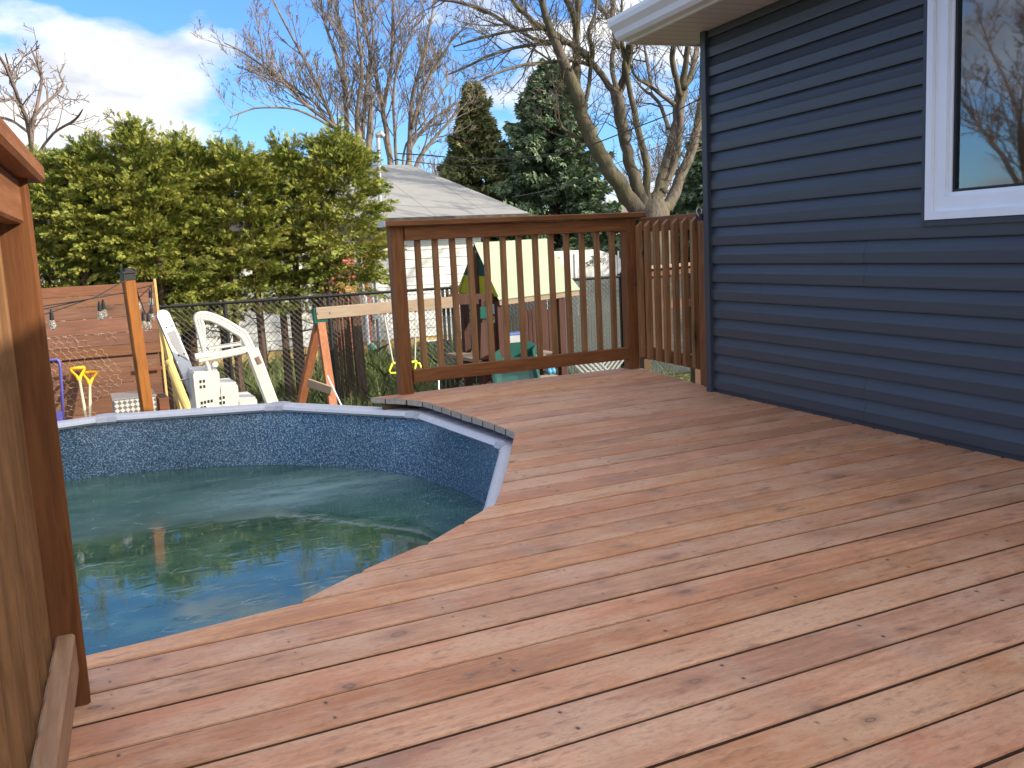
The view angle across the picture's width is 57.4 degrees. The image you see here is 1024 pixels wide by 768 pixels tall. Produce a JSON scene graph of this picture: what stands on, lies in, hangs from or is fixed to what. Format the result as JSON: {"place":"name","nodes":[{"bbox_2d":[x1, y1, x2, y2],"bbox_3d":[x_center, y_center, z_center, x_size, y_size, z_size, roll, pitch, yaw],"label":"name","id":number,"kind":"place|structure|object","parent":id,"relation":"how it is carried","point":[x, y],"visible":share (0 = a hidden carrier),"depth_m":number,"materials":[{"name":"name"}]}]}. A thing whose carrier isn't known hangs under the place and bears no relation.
{"place":"outdoors","nodes":[
{"label":"outdoors","id":0,"kind":"place"},
{"bbox_2d":[83,370,97,416],"bbox_3d":[-4.933,0.262,10.924,0.220,0.760,0.887,-6,9,-19],"label":"shovel","id":1,"kind":"object","parent":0,"point":[90,381],"visible":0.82,"depth_m":11.14,"materials":[{"name":"yellow plastic"}]},
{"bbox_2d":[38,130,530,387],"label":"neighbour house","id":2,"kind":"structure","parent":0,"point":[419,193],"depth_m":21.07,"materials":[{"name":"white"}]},
{"bbox_2d":[419,337,461,349],"bbox_3d":[-1.422,-0.946,21.565,1.519,0.220,0.055,-7,9,-25],"label":"basement window","id":3,"kind":"structure","parent":2,"relation":"in","point":[461,337],"depth_m":21.37,"materials":[{"name":"white plastic"}]},
{"bbox_2d":[189,0,485,166],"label":"bare tree","id":4,"kind":"object","parent":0,"point":[367,100],"visible":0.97,"depth_m":30.86,"materials":[{"name":"brown plant"}]},
{"bbox_2d":[0,0,699,210],"label":"sky","id":5,"kind":"structure","parent":0,"point":[141,58],"materials":[{"name":"blue"}]},
{"bbox_2d":[92,314,690,408],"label":"ground","id":6,"kind":"structure","parent":0,"point":[684,374],"depth_m":16.37,"materials":[{"name":"green plant"}]},
{"bbox_2d":[50,358,64,420],"bbox_3d":[-5.358,0.229,10.736,0.422,1.042,0.040,-7,9,-25],"label":"snow scoop","id":7,"kind":"object","parent":6,"relation":"on","point":[60,415],"visible":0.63,"depth_m":10.79,"materials":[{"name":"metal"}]},
{"bbox_2d":[0,23,121,281],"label":"bare tree","id":8,"kind":"object","parent":6,"relation":"on","point":[30,128],"visible":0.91,"depth_m":16.25,"materials":[{"name":"brown plant"}]},
{"bbox_2d":[34,151,107,373],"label":"cedar tree","id":9,"kind":"object","parent":6,"relation":"on","point":[46,279],"visible":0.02,"depth_m":14.11,"materials":[{"name":"green plant"}]},
{"bbox_2d":[22,140,124,371],"bbox_3d":[-6.469,-1.356,13.320,1.898,4.168,1.667,-4,8,-6],"label":"cedar tree","id":10,"kind":"object","parent":6,"relation":"on","point":[55,183],"visible":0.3,"depth_m":12.91,"materials":[{"name":"green plant"}]},
{"bbox_2d":[69,366,86,416],"bbox_3d":[-4.994,0.247,10.900,0.220,0.843,0.868,-7,9,-28],"label":"shovel","id":11,"kind":"object","parent":6,"relation":"on","point":[78,378],"visible":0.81,"depth_m":11.09,"materials":[{"name":"yellow plastic"}]},
{"bbox_2d":[41,279,167,419],"bbox_3d":[-5.596,-0.097,11.276,2.652,2.180,0.206,-7,9,-25],"label":"board fence","id":12,"kind":"object","parent":6,"relation":"on","point":[88,327],"visible":0.48,"depth_m":11.42,"materials":[{"name":"brown wood"}]},
{"bbox_2d":[49,331,123,416],"bbox_3d":[-5.259,-0.057,11.307,1.079,1.097,0.103,-7,9,-25],"label":"chicken wire","id":13,"kind":"object","parent":12,"relation":"hanging from","point":[80,372],"visible":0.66,"depth_m":11.32,"materials":[{"name":"grey metal"}]},
{"bbox_2d":[32,128,177,412],"bbox_3d":[-5.791,-1.458,13.417,1.970,4.273,1.764,-3,8,-2],"label":"cedar tree","id":14,"kind":"object","parent":6,"relation":"on","point":[78,161],"visible":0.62,"depth_m":12.82,"materials":[{"name":"green plant"}]},
{"bbox_2d":[110,389,156,413],"bbox_3d":[-4.322,0.560,10.774,0.466,0.901,0.520,-7,9,-25],"label":"storage box","id":15,"kind":"object","parent":6,"relation":"on","point":[125,402],"visible":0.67,"depth_m":10.49,"materials":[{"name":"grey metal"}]},
{"bbox_2d":[117,268,153,411],"bbox_3d":[-3.297,0.135,8.376,0.190,2.340,0.128,-10,11,-39],"label":"fence post","id":16,"kind":"object","parent":6,"relation":"on","point":[137,344],"visible":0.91,"depth_m":8.25,"materials":[{"name":"brown wood"}]},
{"bbox_2d":[43,279,154,329],"bbox_3d":[-3.506,-0.672,8.267,0.393,0.502,2.216,-2,8,5],"label":"string light","id":17,"kind":"object","parent":16,"relation":"hanging from","point":[102,313],"visible":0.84,"depth_m":8.12,"materials":[{"name":"black metal"}]},
{"bbox_2d":[71,109,219,409],"bbox_3d":[-5.081,-1.601,13.329,1.746,4.510,1.864,4,11,41],"label":"cedar tree","id":18,"kind":"object","parent":6,"relation":"on","point":[137,145],"visible":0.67,"depth_m":12.91,"materials":[{"name":"green plant"}]},
{"bbox_2d":[156,393,169,410],"bbox_3d":[-4.239,0.523,11.424,0.113,0.779,0.400,-7,9,-25],"label":"planter box","id":19,"kind":"object","parent":6,"relation":"on","point":[162,400],"visible":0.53,"depth_m":11.21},
{"bbox_2d":[157,323,181,408],"bbox_3d":[-3.832,0.144,10.727,0.056,1.726,0.818,-9,10,-37],"label":"leaning stake","id":20,"kind":"object","parent":6,"relation":"on","point":[167,352],"visible":0.19,"depth_m":10.79,"materials":[{"name":"yellow wood"}]},
{"bbox_2d":[156,310,191,399],"bbox_3d":[-2.948,0.258,8.949,0.981,1.945,0.189,1,9,26],"label":"leaning rail","id":21,"kind":"object","parent":6,"relation":"on","point":[174,341],"visible":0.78,"depth_m":8.99,"materials":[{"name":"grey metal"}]},
{"bbox_2d":[164,359,190,408],"bbox_3d":[-3.567,0.400,10.411,0.100,1.312,1.083,-10,11,-41],"label":"leaning log","id":22,"kind":"object","parent":6,"relation":"on","point":[180,391],"visible":0.34,"depth_m":10.54,"materials":[{"name":"yellow wood"}]},
{"bbox_2d":[136,159,218,400],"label":"cedar tree","id":23,"kind":"object","parent":6,"relation":"on","point":[186,334],"visible":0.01,"depth_m":14.90,"materials":[{"name":"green plant"}]},
{"bbox_2d":[131,121,265,380],"bbox_3d":[-4.667,-1.637,13.799,1.816,4.406,1.842,-1,9,14],"label":"cedar tree","id":24,"kind":"object","parent":6,"relation":"on","point":[194,152],"visible":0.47,"depth_m":13.33,"materials":[{"name":"green plant"}]},
{"bbox_2d":[188,311,277,407],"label":"pool steps","id":25,"kind":"structure","parent":6,"relation":"on","point":[209,387],"depth_m":8.73,"materials":[{"name":"plastic"}]},
{"bbox_2d":[175,134,307,402],"bbox_3d":[-3.916,-1.571,13.940,1.854,4.158,1.776,0,9,20],"label":"cedar tree","id":26,"kind":"object","parent":6,"relation":"on","point":[242,171],"visible":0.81,"depth_m":13.51,"materials":[{"name":"green plant"}]},
{"bbox_2d":[57,401,513,509],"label":"swimming pool","id":27,"kind":"structure","parent":6,"relation":"on","point":[460,455],"depth_m":6.35,"materials":[{"name":"blue plastic"}]},
{"bbox_2d":[65,465,484,655],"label":"water","id":28,"kind":"structure","parent":27,"relation":"in","point":[160,553],"depth_m":4.84,"materials":[{"name":"teal liquid"}]},
{"bbox_2d":[236,126,359,402],"bbox_3d":[-3.343,-1.728,14.336,1.863,4.300,1.944,1,9,26],"label":"cedar tree","id":29,"kind":"object","parent":6,"relation":"on","point":[279,155],"visible":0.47,"depth_m":13.95,"materials":[{"name":"green plant"}]},
{"bbox_2d":[327,375,341,404],"bbox_3d":[-1.611,0.517,9.594,0.014,1.074,1.558,-7,9,-28],"label":"garden stake","id":30,"kind":"object","parent":6,"relation":"on","point":[334,390],"visible":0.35,"depth_m":10.03,"materials":[{"name":"white plastic"}]},
{"bbox_2d":[283,113,406,403],"bbox_3d":[-2.534,-1.862,14.349,2.090,4.480,1.836,-7,9,-25],"label":"cedar tree","id":31,"kind":"object","parent":6,"relation":"on","point":[348,155],"visible":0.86,"depth_m":13.98,"materials":[{"name":"green plant"}]},
{"bbox_2d":[322,295,367,405],"bbox_3d":[-2.558,-0.484,14.316,0.593,1.765,0.116,-6,9,-19],"label":"pole screen","id":32,"kind":"object","parent":6,"relation":"on","point":[347,347],"visible":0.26,"depth_m":14.32,"materials":[{"name":"brown wood"}]},
{"bbox_2d":[296,297,452,404],"bbox_3d":[-1.846,-0.130,11.815,2.329,1.773,1.346,-3,8,-1],"label":"swing set","id":33,"kind":"object","parent":6,"relation":"on","point":[319,337],"visible":0.81,"depth_m":11.70,"materials":[{"name":"brown wood"}]},
{"bbox_2d":[383,311,420,373],"bbox_3d":[-1.410,-0.564,12.098,0.502,0.916,0.031,-7,9,-25],"label":"trapeze swing","id":34,"kind":"object","parent":33,"relation":"hanging from","point":[414,361],"visible":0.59,"depth_m":12.07,"materials":[{"name":"plastic"}]},
{"bbox_2d":[67,272,690,415],"bbox_3d":[-1.447,-0.562,14.215,15.504,1.842,0.082,-7,9,-25],"label":"chain link fence","id":35,"kind":"object","parent":6,"relation":"on","point":[591,312],"visible":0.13,"depth_m":14.21,"materials":[{"name":"black metal"}]},
{"bbox_2d":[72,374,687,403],"bbox_3d":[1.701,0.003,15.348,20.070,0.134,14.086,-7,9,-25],"label":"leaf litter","id":36,"kind":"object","parent":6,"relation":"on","point":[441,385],"visible":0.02,"depth_m":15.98,"materials":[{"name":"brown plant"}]},
{"bbox_2d":[413,138,484,181],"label":"bare tree","id":37,"kind":"object","parent":6,"relation":"on","point":[432,167],"visible":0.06,"depth_m":46.86,"materials":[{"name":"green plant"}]},
{"bbox_2d":[436,79,518,241],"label":"spruce tree","id":38,"kind":"object","parent":6,"relation":"on","point":[485,139],"visible":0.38,"depth_m":33.44,"materials":[{"name":"green plant"}]},
{"bbox_2d":[446,238,579,385],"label":"play tower","id":39,"kind":"structure","parent":6,"relation":"on","point":[463,291],"depth_m":12.96,"materials":[{"name":"beige fabric"}]},
{"bbox_2d":[492,341,539,382],"bbox_3d":[0.061,-0.154,11.437,0.610,0.444,2.975,-3,8,1],"label":"slide","id":40,"kind":"object","parent":39,"relation":"attached to","point":[515,349],"visible":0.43,"depth_m":11.44,"materials":[{"name":"green plastic"}]},
{"bbox_2d":[510,331,526,342],"bbox_3d":[0.033,-0.614,13.571,0.300,0.270,0.220,-7,9,-25],"label":"storage bin","id":41,"kind":"object","parent":39,"relation":"on","point":[514,336],"visible":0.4,"depth_m":13.46,"materials":[{"name":"white plastic"}]},
{"bbox_2d":[67,368,1023,767],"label":"wooden deck","id":42,"kind":"structure","parent":6,"relation":"on","point":[639,568],"depth_m":2.31,"materials":[{"name":"brown wood"}]},
{"bbox_2d":[0,117,90,767],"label":"deck railing","id":43,"kind":"object","parent":42,"relation":"on","point":[44,686],"visible":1,"depth_m":1.82,"materials":[{"name":"brown wood"}]},
{"bbox_2d":[377,212,645,394],"bbox_3d":[0.079,-0.480,6.518,1.969,1.358,0.141,-7,9,-24],"label":"deck railing","id":44,"kind":"object","parent":42,"relation":"on","point":[399,232],"visible":0.98,"depth_m":6.44,"materials":[{"name":"brown wood"}]},
{"bbox_2d":[635,207,702,369],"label":"deck gate","id":45,"kind":"structure","parent":44,"relation":"attached to","point":[664,225],"depth_m":6.40,"materials":[{"name":"brown wood"}]},
{"bbox_2d":[697,220,706,386],"bbox_3d":[1.239,-0.405,5.886,0.101,1.240,0.235,-7,9,-25],"label":"gate post","id":46,"kind":"object","parent":42,"relation":"on","point":[700,228],"visible":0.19,"depth_m":5.90,"materials":[{"name":"brown wood"}]},
{"bbox_2d":[540,374,558,377],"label":"timber platform","id":47,"kind":"structure","parent":6,"relation":"on","point":[550,375],"depth_m":12.24,"materials":[{"name":"beige wood"}]},
{"bbox_2d":[545,368,555,374],"bbox_3d":[0.491,-0.177,11.840,0.150,0.115,0.089,-9,10,-34],"label":"toy","id":48,"kind":"object","parent":47,"relation":"on","point":[548,371],"visible":0.8,"depth_m":11.81,"materials":[{"name":"blue plastic"}]},
{"bbox_2d":[401,0,702,328],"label":"bare tree","id":49,"kind":"object","parent":6,"relation":"on","point":[634,194],"visible":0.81,"depth_m":22.28,"materials":[{"name":"plant"}]},
{"bbox_2d":[489,55,623,265],"bbox_3d":[1.376,-7.140,33.485,7.379,8.965,6.857,-7,9,-25],"label":"spruce tree","id":50,"kind":"object","parent":6,"relation":"on","point":[527,135],"visible":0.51,"depth_m":32.31,"materials":[{"name":"green plant"}]},
{"bbox_2d":[492,249,620,315],"bbox_3d":[1.323,-3.629,33.119,3.335,2.138,5.057,-7,9,-25],"label":"garage tent","id":51,"kind":"object","parent":6,"relation":"on","point":[574,260],"visible":0.17,"depth_m":30.92,"materials":[{"name":"white fabric"}]},
{"bbox_2d":[575,360,623,372],"bbox_3d":[1.363,-0.140,14.494,1.210,0.666,0.020,-7,9,-25],"label":"lattice panel","id":52,"kind":"object","parent":6,"relation":"on","point":[597,365],"depth_m":14.47,"materials":[{"name":"white wood"}]},
{"bbox_2d":[602,155,660,203],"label":"bare tree","id":53,"kind":"object","parent":6,"relation":"on","point":[652,170],"visible":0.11,"depth_m":48.46,"materials":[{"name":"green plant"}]},
{"bbox_2d":[608,148,673,198],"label":"bare tree","id":54,"kind":"object","parent":6,"relation":"on","point":[640,171],"visible":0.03,"depth_m":56.85,"materials":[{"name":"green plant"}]},
{"bbox_2d":[646,135,683,196],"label":"bare tree","id":55,"kind":"object","parent":6,"relation":"on","point":[655,170],"visible":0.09,"depth_m":47.12,"materials":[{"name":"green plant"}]},
{"bbox_2d":[640,263,700,384],"bbox_3d":[1.872,-0.362,10.922,0.832,2.071,0.155,-7,9,-25],"label":"stair railing","id":56,"kind":"object","parent":6,"relation":"on","point":[695,373],"visible":0.09,"depth_m":10.85,"materials":[{"name":"brown wood"}]},
{"bbox_2d":[664,131,702,263],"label":"spruce tree","id":57,"kind":"object","parent":6,"relation":"on","point":[690,200],"visible":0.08,"depth_m":31.25,"materials":[{"name":"plant"}]},
{"bbox_2d":[403,145,585,166],"bbox_3d":[-0.366,-4.917,20.262,3.990,0.341,0.198,-3,8,-3],"label":"utility cable","id":58,"kind":"object","parent":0,"point":[492,164],"visible":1,"depth_m":20.30,"materials":[{"name":"black metal"}]},
{"bbox_2d":[397,97,700,159],"bbox_3d":[0.954,-5.541,20.169,6.886,1.254,0.094,-3,8,-4],"label":"utility cable","id":59,"kind":"object","parent":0,"point":[553,153],"visible":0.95,"depth_m":20.20,"materials":[{"name":"black metal"}]},
{"bbox_2d":[561,207,627,243],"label":"house","id":60,"kind":"structure","parent":0,"point":[624,209],"depth_m":40.79,"materials":[{"name":"paint"}]},
{"bbox_2d":[512,133,690,197],"bbox_3d":[3.341,-7.153,29.782,7.544,2.218,0.023,-7,9,-25],"label":"utility cable","id":61,"kind":"object","parent":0,"point":[582,178],"visible":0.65,"depth_m":29.20,"materials":[{"name":"black metal"}]},
{"bbox_2d":[596,104,614,137],"bbox_3d":[2.150,-6.063,21.521,0.536,0.771,0.022,-7,9,-25],"label":"utility cable","id":62,"kind":"object","parent":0,"point":[605,121],"visible":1,"depth_m":21.52,"materials":[{"name":"black metal"}]},
{"bbox_2d":[602,90,697,114],"bbox_3d":[5.478,-10.611,34.857,4.929,1.190,0.030,-7,9,-25],"label":"utility cable","id":63,"kind":"object","parent":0,"point":[653,103],"visible":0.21,"depth_m":34.78,"materials":[{"name":"black metal"}]},
{"bbox_2d":[607,0,1023,461],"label":"house","id":64,"kind":"structure","parent":0,"point":[863,188],"depth_m":4.34,"materials":[{"name":"blue plastic"}]},
{"bbox_2d":[921,0,1023,226],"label":"window","id":65,"kind":"structure","parent":64,"relation":"in","point":[973,98],"depth_m":3.76,"materials":[{"name":"plastic"}]}
]}

